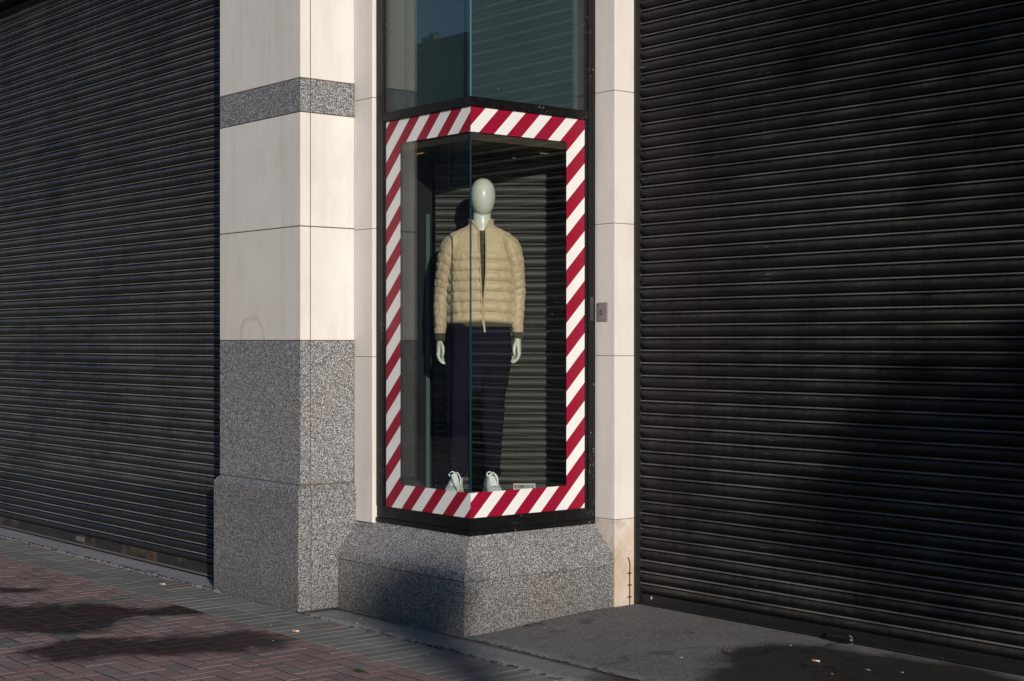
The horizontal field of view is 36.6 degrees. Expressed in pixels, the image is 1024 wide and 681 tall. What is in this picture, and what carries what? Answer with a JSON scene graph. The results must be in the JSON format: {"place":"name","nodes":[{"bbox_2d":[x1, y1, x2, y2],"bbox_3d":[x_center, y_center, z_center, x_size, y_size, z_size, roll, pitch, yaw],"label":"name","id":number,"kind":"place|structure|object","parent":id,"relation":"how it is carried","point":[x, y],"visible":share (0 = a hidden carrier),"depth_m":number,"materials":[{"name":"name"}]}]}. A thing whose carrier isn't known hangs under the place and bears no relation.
{"place":"outdoors","nodes":[
{"label":"outdoors","id":0,"kind":"place"},
{"bbox_2d":[0,527,219,592],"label":"threshold pavement","id":1,"kind":"structure","parent":0,"point":[200,581],"depth_m":11.27,"materials":[{"name":"concrete"}]},
{"bbox_2d":[0,557,437,680],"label":"pavement joint sand","id":2,"kind":"structure","parent":0,"point":[149,641],"depth_m":8.16,"materials":[{"name":"grey sand"}]},
{"bbox_2d":[146,573,517,673],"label":"weeds","id":3,"kind":"object","parent":2,"relation":"on","point":[358,670],"visible":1,"depth_m":7.67,"materials":[{"name":"green plant"}]},
{"bbox_2d":[0,556,448,680],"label":"pavement","id":4,"kind":"structure","parent":0,"point":[279,655],"depth_m":8.18,"materials":[{"name":"red brick"}]},
{"bbox_2d":[0,537,557,680],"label":"pavement setts","id":5,"kind":"structure","parent":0,"point":[445,665],"depth_m":8.85,"materials":[{"name":"grey stone"}]},
{"bbox_2d":[3,554,560,680],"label":"pavement joint mortar","id":6,"kind":"object","parent":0,"point":[276,619],"visible":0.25,"depth_m":8.80,"materials":[{"name":"grey concrete"}]},
{"bbox_2d":[296,607,639,680],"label":"forecourt strip","id":7,"kind":"object","parent":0,"point":[540,665],"visible":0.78,"depth_m":8.06,"materials":[{"name":"concrete"}]},
{"bbox_2d":[0,535,640,680],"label":"grit","id":8,"kind":"object","parent":7,"relation":"on","point":[387,635],"visible":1,"depth_m":8.56,"materials":[{"name":"grey"}]},
{"bbox_2d":[336,604,1023,680],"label":"forecourt","id":9,"kind":"structure","parent":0,"point":[641,642],"depth_m":7.83,"materials":[{"name":"concrete"}]},
{"bbox_3d":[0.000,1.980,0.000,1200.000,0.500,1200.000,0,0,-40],"label":"ground","id":10,"kind":"structure","parent":0,"visible":0},
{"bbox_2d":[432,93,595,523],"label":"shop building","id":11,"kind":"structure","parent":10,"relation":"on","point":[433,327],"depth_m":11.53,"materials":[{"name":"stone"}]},
{"bbox_2d":[0,0,220,578],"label":"roller shutter","id":12,"kind":"object","parent":11,"relation":"attached to","point":[110,234],"visible":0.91,"depth_m":11.52,"materials":[{"name":"black paint"}]},
{"bbox_2d":[214,0,358,612],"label":"stone pillar","id":13,"kind":"structure","parent":11,"relation":"attached to","point":[285,521],"depth_m":9.37,"materials":[{"name":"stone"}]},
{"bbox_2d":[354,0,376,522],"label":"stone jamb","id":14,"kind":"object","parent":11,"relation":"attached to","point":[365,249],"visible":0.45,"depth_m":9.32,"materials":[{"name":"stone"}]},
{"bbox_2d":[337,0,613,636],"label":"bay window","id":15,"kind":"structure","parent":11,"relation":"attached to","point":[470,79],"depth_m":9.04,"materials":[{"name":"stone"}]},
{"bbox_2d":[433,178,525,491],"bbox_3d":[-0.190,-0.027,9.062,0.543,1.853,0.385,0,0,0],"label":"mannequin","id":16,"kind":"object","parent":15,"relation":"on","point":[498,290],"visible":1,"depth_m":9.01},
{"bbox_2d":[435,158,565,488],"bbox_3d":[-0.029,-0.108,9.433,0.880,2.013,0.036,0,0,0],"label":"roller shutter","id":17,"kind":"object","parent":15,"relation":"attached to","point":[528,212],"visible":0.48,"depth_m":9.42,"materials":[{"name":"brown paint"}]},
{"bbox_2d":[513,483,534,489],"bbox_3d":[0.073,0.868,9.094,0.130,0.064,0.030,0,0,0],"label":"price strip","id":18,"kind":"object","parent":15,"relation":"on","point":[522,485],"visible":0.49,"depth_m":9.10,"materials":[{"name":"grey plastic"}]},
{"bbox_2d":[595,0,633,606],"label":"stone jamb","id":19,"kind":"object","parent":11,"relation":"attached to","point":[614,268],"visible":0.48,"depth_m":9.11,"materials":[{"name":"stone"}]},
{"bbox_2d":[597,302,607,320],"bbox_3d":[0.530,-0.173,9.122,0.016,0.110,0.082,0,0,-40],"label":"key switch","id":20,"kind":"object","parent":19,"relation":"attached to","point":[602,311],"visible":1,"depth_m":9.12,"materials":[{"name":"grey metal"}]},
{"bbox_2d":[627,557,631,604],"bbox_3d":[0.691,1.417,9.122,0.030,0.297,0.010,0,0,-40],"label":"cable","id":21,"kind":"object","parent":19,"relation":"attached to","point":[629,584],"visible":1,"depth_m":9.12,"materials":[{"name":"grey plastic"}]},
{"bbox_2d":[634,0,1023,674],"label":"roller shutter","id":22,"kind":"object","parent":11,"relation":"attached to","point":[828,318],"visible":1,"depth_m":8.05,"materials":[{"name":"black paint"}]}
]}

